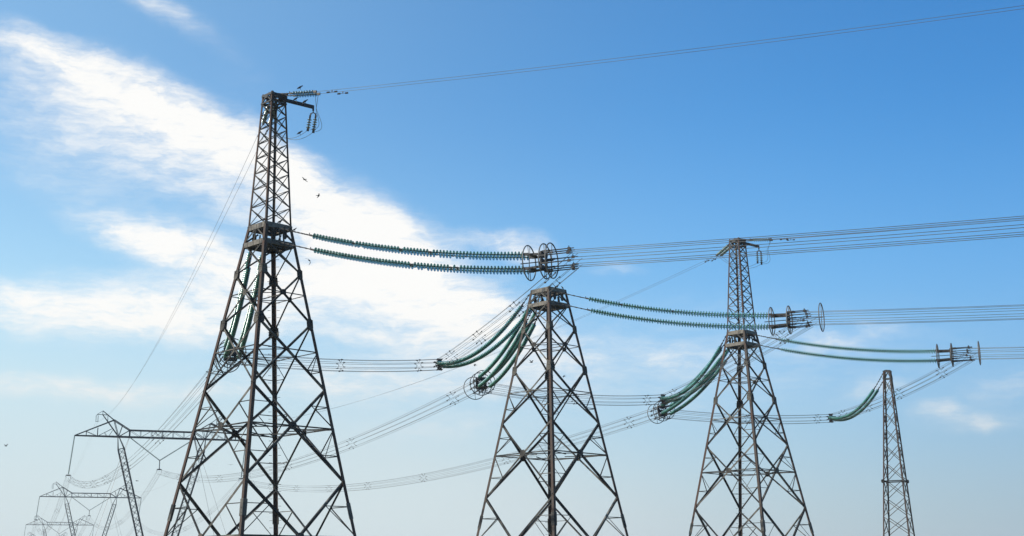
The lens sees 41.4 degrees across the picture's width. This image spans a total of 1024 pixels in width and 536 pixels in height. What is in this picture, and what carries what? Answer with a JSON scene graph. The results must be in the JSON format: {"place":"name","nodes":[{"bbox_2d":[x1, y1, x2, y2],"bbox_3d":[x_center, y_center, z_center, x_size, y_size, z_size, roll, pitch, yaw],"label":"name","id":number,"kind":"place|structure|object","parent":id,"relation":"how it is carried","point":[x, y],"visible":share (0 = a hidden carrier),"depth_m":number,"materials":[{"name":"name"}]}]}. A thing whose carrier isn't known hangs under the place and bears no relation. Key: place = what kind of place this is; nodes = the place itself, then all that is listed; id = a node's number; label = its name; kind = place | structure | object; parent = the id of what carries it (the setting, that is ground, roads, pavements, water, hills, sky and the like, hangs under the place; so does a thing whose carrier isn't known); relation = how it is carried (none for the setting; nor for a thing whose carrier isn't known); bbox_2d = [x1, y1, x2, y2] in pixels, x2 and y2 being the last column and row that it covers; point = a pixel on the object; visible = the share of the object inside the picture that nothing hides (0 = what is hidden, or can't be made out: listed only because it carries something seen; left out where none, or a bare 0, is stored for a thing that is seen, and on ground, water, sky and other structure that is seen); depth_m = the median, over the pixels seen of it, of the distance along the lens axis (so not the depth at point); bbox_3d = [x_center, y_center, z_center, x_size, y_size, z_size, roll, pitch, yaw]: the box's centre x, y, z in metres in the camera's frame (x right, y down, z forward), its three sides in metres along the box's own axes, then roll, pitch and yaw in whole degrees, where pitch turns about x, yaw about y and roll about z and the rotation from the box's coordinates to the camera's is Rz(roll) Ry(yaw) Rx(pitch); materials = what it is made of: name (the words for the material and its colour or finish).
{"place":"outdoors","nodes":[
{"label":"outdoors","id":0,"kind":"place"},
{"bbox_2d":[0,0,1023,535],"label":"sky","id":1,"kind":"structure","parent":0,"point":[128,128],"materials":[{"name":"blue"}]},
{"bbox_3d":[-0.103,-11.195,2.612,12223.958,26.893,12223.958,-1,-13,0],"label":"ground","id":2,"kind":"structure","parent":0,"visible":0},
{"bbox_2d":[26,515,92,535],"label":"portal pylon","id":3,"kind":"object","parent":2,"relation":"on","point":[59,524],"visible":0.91,"depth_m":752.30,"materials":[{"name":"grey metal"}]},
{"bbox_2d":[40,483,140,535],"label":"portal pylon","id":4,"kind":"object","parent":2,"relation":"on","point":[91,496],"visible":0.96,"depth_m":499.54,"materials":[{"name":"grey metal"}]},
{"bbox_2d":[72,497,108,518],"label":"suspension string","id":5,"kind":"object","parent":4,"relation":"hanging from","point":[88,509],"visible":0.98,"depth_m":498.65,"materials":[{"name":"glass"}]},
{"bbox_2d":[75,411,245,535],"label":"portal pylon","id":6,"kind":"object","parent":2,"relation":"on","point":[143,437],"visible":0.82,"depth_m":288.60,"materials":[{"name":"grey metal"}]},
{"bbox_2d":[65,435,74,478],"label":"suspension string","id":7,"kind":"object","parent":6,"relation":"hanging from","point":[71,456],"visible":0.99,"depth_m":283.76,"materials":[{"name":"glass"}]},
{"bbox_2d":[34,479,70,534],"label":"conductor bundle","id":8,"kind":"object","parent":7,"relation":"hanging from","point":[54,512],"visible":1,"depth_m":328.89,"materials":[{"name":"metal"}]},
{"bbox_2d":[66,353,229,487],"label":"conductor bundle","id":9,"kind":"object","parent":7,"relation":"hanging from","point":[152,435],"visible":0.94,"depth_m":131.55,"materials":[{"name":"metal"}]},
{"bbox_2d":[129,437,193,470],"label":"suspension string","id":10,"kind":"object","parent":6,"relation":"hanging from","point":[156,457],"visible":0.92,"depth_m":290.00,"materials":[{"name":"glass"}]},
{"bbox_2d":[89,470,159,529],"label":"conductor bundle","id":11,"kind":"object","parent":10,"relation":"hanging from","point":[133,506],"visible":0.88,"depth_m":328.81,"materials":[{"name":"metal"}]},
{"bbox_2d":[158,381,477,481],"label":"conductor bundle","id":12,"kind":"object","parent":10,"relation":"hanging from","point":[342,441],"visible":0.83,"depth_m":145.38,"materials":[{"name":"metal"}]},
{"bbox_2d":[164,90,355,535],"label":"lattice tower","id":13,"kind":"structure","parent":2,"relation":"on","point":[265,229],"depth_m":78.06,"materials":[{"name":"grey metal"}]},
{"bbox_2d":[223,250,251,357],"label":"insulator string","id":14,"kind":"object","parent":13,"relation":"attached to","point":[239,306],"visible":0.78,"depth_m":85.52,"materials":[{"name":"glass"}]},
{"bbox_2d":[224,233,253,346],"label":"insulator string","id":15,"kind":"object","parent":13,"relation":"attached to","point":[232,321],"visible":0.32,"depth_m":85.72,"materials":[{"name":"glass"}]},
{"bbox_2d":[237,270,259,358],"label":"insulator string","id":16,"kind":"object","parent":13,"relation":"attached to","point":[249,320],"visible":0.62,"depth_m":86.26,"materials":[{"name":"glass"}]},
{"bbox_2d":[214,338,245,372],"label":"grading ring set","id":17,"kind":"object","parent":16,"relation":"attached to","point":[233,359],"visible":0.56,"depth_m":93.59,"materials":[{"name":"metal"}]},
{"bbox_2d":[237,255,260,345],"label":"insulator string","id":18,"kind":"object","parent":13,"relation":"attached to","point":[243,329],"visible":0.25,"depth_m":87.77,"materials":[{"name":"glass"}]},
{"bbox_2d":[262,105,269,124],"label":"insulator string","id":19,"kind":"object","parent":13,"relation":"attached to","point":[265,116],"visible":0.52,"depth_m":82.76,"materials":[{"name":"metal"}]},
{"bbox_2d":[105,128,267,416],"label":"earth wires","id":20,"kind":"object","parent":19,"relation":"attached to","point":[204,249],"visible":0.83,"depth_m":108.77,"materials":[{"name":"metal"}]},
{"bbox_2d":[280,90,316,94],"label":"insulator string","id":21,"kind":"object","parent":13,"relation":"attached to","point":[304,92],"visible":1,"depth_m":80.57,"materials":[{"name":"metal"}]},
{"bbox_2d":[264,96,321,139],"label":"earth wire loop","id":22,"kind":"object","parent":21,"relation":"hanging from","point":[312,129],"visible":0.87,"depth_m":82.25,"materials":[{"name":"metal"}]},
{"bbox_2d":[316,5,1023,94],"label":"earth wires","id":23,"kind":"object","parent":21,"relation":"attached to","point":[664,52],"visible":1,"depth_m":71.83,"materials":[{"name":"metal"}]},
{"bbox_2d":[286,92,320,97],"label":"insulator string","id":24,"kind":"object","parent":13,"relation":"attached to","point":[308,95],"visible":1,"depth_m":80.94,"materials":[{"name":"metal"}]},
{"bbox_2d":[275,227,527,257],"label":"insulator string","id":25,"kind":"object","parent":13,"relation":"attached to","point":[391,247],"visible":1,"depth_m":75.29,"materials":[{"name":"glass"}]},
{"bbox_2d":[276,241,528,271],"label":"insulator string","id":26,"kind":"object","parent":13,"relation":"attached to","point":[389,261],"visible":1,"depth_m":75.12,"materials":[{"name":"glass"}]},
{"bbox_2d":[521,242,578,280],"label":"grading ring set","id":27,"kind":"object","parent":26,"relation":"attached to","point":[542,254],"visible":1,"depth_m":72.42,"materials":[{"name":"metal"}]},
{"bbox_2d":[569,216,1023,266],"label":"conductor bundle","id":28,"kind":"object","parent":27,"relation":"attached to","point":[802,241],"visible":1,"depth_m":67.24,"materials":[{"name":"metal"}]},
{"bbox_2d":[287,229,531,260],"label":"insulator string","id":29,"kind":"object","parent":13,"relation":"attached to","point":[473,258],"visible":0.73,"depth_m":75.10,"materials":[{"name":"glass"}]},
{"bbox_2d":[288,243,533,274],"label":"insulator string","id":30,"kind":"object","parent":13,"relation":"attached to","point":[480,272],"visible":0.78,"depth_m":74.77,"materials":[{"name":"glass"}]},
{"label":"link","id":31,"kind":"object","parent":13,"relation":"hanging from","visible":0},
{"bbox_2d":[306,113,311,130],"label":"insulator string","id":32,"kind":"object","parent":31,"relation":"hanging from","point":[308,124],"visible":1,"depth_m":82.65,"materials":[{"name":"glass"}]},
{"bbox_2d":[312,115,316,132],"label":"insulator string","id":33,"kind":"object","parent":31,"relation":"hanging from","point":[314,124],"visible":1,"depth_m":82.60,"materials":[{"name":"glass"}]},
{"bbox_2d":[476,286,628,535],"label":"lattice tower","id":34,"kind":"structure","parent":2,"relation":"on","point":[548,306],"depth_m":96.06,"materials":[{"name":"metal"}]},
{"bbox_2d":[436,294,529,365],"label":"insulator string","id":35,"kind":"object","parent":34,"relation":"attached to","point":[484,346],"visible":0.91,"depth_m":103.06,"materials":[{"name":"glass"}]},
{"bbox_2d":[433,358,442,370],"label":"jumper yoke","id":36,"kind":"object","parent":35,"relation":"attached to","point":[439,366],"visible":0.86,"depth_m":109.01,"materials":[{"name":"metal"}]},
{"bbox_2d":[230,351,441,371],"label":"jumper bundle","id":37,"kind":"object","parent":36,"relation":"hanging from","point":[345,362],"visible":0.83,"depth_m":102.29,"materials":[{"name":"metal"}]},
{"bbox_2d":[435,253,582,368],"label":"jumper bundle","id":38,"kind":"object","parent":36,"relation":"attached to","point":[551,284],"visible":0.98,"depth_m":84.44,"materials":[{"name":"metal"}]},
{"bbox_2d":[441,297,539,367],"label":"insulator string","id":39,"kind":"object","parent":34,"relation":"attached to","point":[499,343],"visible":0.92,"depth_m":103.74,"materials":[{"name":"glass"}]},
{"bbox_2d":[478,311,531,387],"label":"insulator string","id":40,"kind":"object","parent":34,"relation":"attached to","point":[500,364],"visible":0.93,"depth_m":104.32,"materials":[{"name":"glass"}]},
{"bbox_2d":[478,295,534,377],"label":"insulator string","id":41,"kind":"object","parent":34,"relation":"attached to","point":[499,356],"visible":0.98,"depth_m":104.94,"materials":[{"name":"glass"}]},
{"bbox_2d":[463,370,494,399],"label":"grading ring set","id":42,"kind":"object","parent":41,"relation":"hanging from","point":[477,380],"visible":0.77,"depth_m":111.30,"materials":[{"name":"metal"}]},
{"bbox_2d":[488,311,540,387],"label":"insulator string","id":43,"kind":"object","parent":34,"relation":"attached to","point":[510,364],"visible":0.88,"depth_m":104.82,"materials":[{"name":"glass"}]},
{"bbox_2d":[493,301,540,376],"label":"insulator string","id":44,"kind":"object","parent":34,"relation":"attached to","point":[517,345],"visible":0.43,"depth_m":104.24,"materials":[{"name":"glass"}]},
{"bbox_2d":[555,291,771,316],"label":"insulator string","id":45,"kind":"object","parent":34,"relation":"attached to","point":[678,311],"visible":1,"depth_m":94.22,"materials":[{"name":"glass"}]},
{"bbox_2d":[765,303,824,335],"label":"grading ring set","id":46,"kind":"object","parent":45,"relation":"attached to","point":[787,315],"visible":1,"depth_m":91.45,"materials":[{"name":"metal"}]},
{"bbox_2d":[807,305,1023,324],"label":"conductor bundle","id":47,"kind":"object","parent":46,"relation":"attached to","point":[918,311],"visible":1,"depth_m":88.29,"materials":[{"name":"metal"}]},
{"bbox_2d":[557,303,772,328],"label":"insulator string","id":48,"kind":"object","parent":34,"relation":"attached to","point":[666,321],"visible":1,"depth_m":94.06,"materials":[{"name":"glass"}]},
{"bbox_2d":[566,293,772,318],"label":"insulator string","id":49,"kind":"object","parent":34,"relation":"attached to","point":[690,313],"visible":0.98,"depth_m":94.25,"materials":[{"name":"glass"}]},
{"bbox_2d":[565,304,774,329],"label":"insulator string","id":50,"kind":"object","parent":34,"relation":"attached to","point":[694,325],"visible":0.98,"depth_m":94.06,"materials":[{"name":"glass"}]},
{"bbox_2d":[689,237,813,535],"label":"lattice tower","id":51,"kind":"structure","parent":2,"relation":"on","point":[745,345],"depth_m":114.79,"materials":[{"name":"metal"}]},
{"bbox_2d":[661,349,726,413],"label":"insulator string","id":52,"kind":"object","parent":51,"relation":"attached to","point":[685,397],"visible":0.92,"depth_m":122.22,"materials":[{"name":"glass"}]},
{"bbox_2d":[647,401,674,423],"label":"grading ring set","id":53,"kind":"object","parent":52,"relation":"attached to","point":[658,408],"visible":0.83,"depth_m":129.30,"materials":[{"name":"metal"}]},
{"bbox_2d":[661,336,729,405],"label":"insulator string","id":54,"kind":"object","parent":51,"relation":"attached to","point":[697,375],"visible":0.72,"depth_m":121.69,"materials":[{"name":"glass"}]},
{"bbox_2d":[658,394,665,404],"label":"jumper yoke","id":55,"kind":"object","parent":54,"relation":"attached to","point":[662,401],"visible":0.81,"depth_m":127.40,"materials":[{"name":"metal"}]},
{"bbox_2d":[473,382,663,405],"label":"jumper bundle","id":56,"kind":"object","parent":55,"relation":"hanging from","point":[573,397],"visible":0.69,"depth_m":119.69,"materials":[{"name":"metal"}]},
{"bbox_2d":[660,336,725,399],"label":"insulator string","id":57,"kind":"object","parent":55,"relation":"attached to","point":[710,363],"visible":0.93,"depth_m":120.58,"materials":[{"name":"glass"}]},
{"bbox_2d":[660,315,815,403],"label":"jumper bundle","id":58,"kind":"object","parent":55,"relation":"attached to","point":[738,361],"visible":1,"depth_m":105.39,"materials":[{"name":"metal"}]},
{"bbox_2d":[665,348,730,401],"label":"insulator string","id":59,"kind":"object","parent":51,"relation":"hanging from","point":[704,382],"visible":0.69,"depth_m":121.28,"materials":[{"name":"glass"}]},
{"bbox_2d":[669,349,733,414],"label":"insulator string","id":60,"kind":"object","parent":51,"relation":"attached to","point":[695,396],"visible":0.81,"depth_m":123.22,"materials":[{"name":"glass"}]},
{"bbox_2d":[669,340,733,406],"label":"insulator string","id":61,"kind":"object","parent":51,"relation":"attached to","point":[671,404],"visible":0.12,"depth_m":125.69,"materials":[{"name":"glass"}]},
{"bbox_2d":[716,244,728,255],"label":"insulator string","id":62,"kind":"object","parent":51,"relation":"attached to","point":[722,250],"visible":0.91,"depth_m":119.19,"materials":[{"name":"glass"}]},
{"bbox_2d":[748,238,771,240],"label":"insulator string","id":63,"kind":"object","parent":51,"relation":"attached to","point":[753,239],"visible":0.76,"depth_m":117.14,"materials":[{"name":"metal"}]},
{"bbox_2d":[776,219,1015,240],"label":"earth wires","id":64,"kind":"object","parent":63,"relation":"attached to","point":[871,232],"visible":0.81,"depth_m":113.90,"materials":[{"name":"metal"}]},
{"bbox_2d":[749,333,937,352],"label":"insulator string","id":65,"kind":"object","parent":51,"relation":"attached to","point":[861,349],"visible":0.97,"depth_m":112.25,"materials":[{"name":"glass"}]},
{"bbox_2d":[931,341,980,367],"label":"grading ring set","id":66,"kind":"object","parent":65,"relation":"attached to","point":[951,351],"visible":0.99,"depth_m":109.45,"materials":[{"name":"metal"}]},
{"bbox_2d":[969,347,1023,359],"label":"conductor bundle","id":67,"kind":"object","parent":66,"relation":"attached to","point":[997,354],"visible":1,"depth_m":108.33,"materials":[{"name":"metal"}]},
{"bbox_2d":[751,343,938,361],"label":"insulator string","id":68,"kind":"object","parent":51,"relation":"attached to","point":[855,358],"visible":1,"depth_m":111.90,"materials":[{"name":"glass"}]},
{"bbox_2d":[766,337,938,353],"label":"insulator string","id":69,"kind":"object","parent":51,"relation":"attached to","point":[865,350],"visible":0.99,"depth_m":112.20,"materials":[{"name":"glass"}]},
{"bbox_2d":[774,348,936,363],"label":"insulator string","id":70,"kind":"object","parent":51,"relation":"attached to","point":[868,360],"visible":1,"depth_m":112.04,"materials":[{"name":"glass"}]},
{"bbox_2d":[881,370,914,535],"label":"slim lattice tower","id":71,"kind":"structure","parent":2,"relation":"on","point":[896,422],"depth_m":132.00,"materials":[{"name":"grey metal"}]},
{"bbox_2d":[828,374,882,419],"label":"insulator string","id":72,"kind":"object","parent":71,"relation":"hanging from","point":[858,407],"visible":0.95,"depth_m":139.05,"materials":[{"name":"glass"}]},
{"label":"jumper yoke","id":73,"kind":"object","parent":72,"relation":"attached to","visible":0},
{"bbox_2d":[652,408,831,423],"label":"jumper bundle","id":74,"kind":"object","parent":73,"relation":"hanging from","point":[747,421],"visible":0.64,"depth_m":139.79,"materials":[{"name":"metal"}]},
{"bbox_2d":[828,350,975,421],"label":"jumper bundle","id":75,"kind":"object","parent":73,"relation":"attached to","point":[901,392],"visible":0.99,"depth_m":124.63,"materials":[{"name":"metal"}]},
{"bbox_2d":[833,382,882,420],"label":"insulator string","id":76,"kind":"object","parent":71,"relation":"hanging from","point":[871,399],"visible":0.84,"depth_m":138.79,"materials":[{"name":"glass"}]},
{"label":"suspension string","id":77,"kind":"object","parent":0,"visible":0},
{"bbox_2d":[137,480,240,535],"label":"conductor bundle","id":78,"kind":"object","parent":77,"relation":"hanging from","point":[198,518],"visible":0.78,"depth_m":349.82,"materials":[{"name":"metal"}]},
{"bbox_2d":[241,408,657,491],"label":"conductor bundle","id":79,"kind":"object","parent":77,"relation":"hanging from","point":[478,461],"visible":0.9,"depth_m":172.48,"materials":[{"name":"metal"}]},
{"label":"insulator string","id":80,"kind":"object","parent":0,"visible":0},
{"bbox_2d":[723,243,769,268],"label":"earth wire loop","id":81,"kind":"object","parent":80,"relation":"hanging from","point":[754,264],"visible":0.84,"depth_m":119.19,"materials":[{"name":"metal"}]},
{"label":"earth wire hanger","id":82,"kind":"object","parent":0,"visible":0},
{"bbox_2d":[237,257,716,425],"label":"earth wires","id":83,"kind":"object","parent":82,"relation":"hanging from","point":[537,335],"visible":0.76,"depth_m":144.39,"materials":[{"name":"metal"}]}
]}

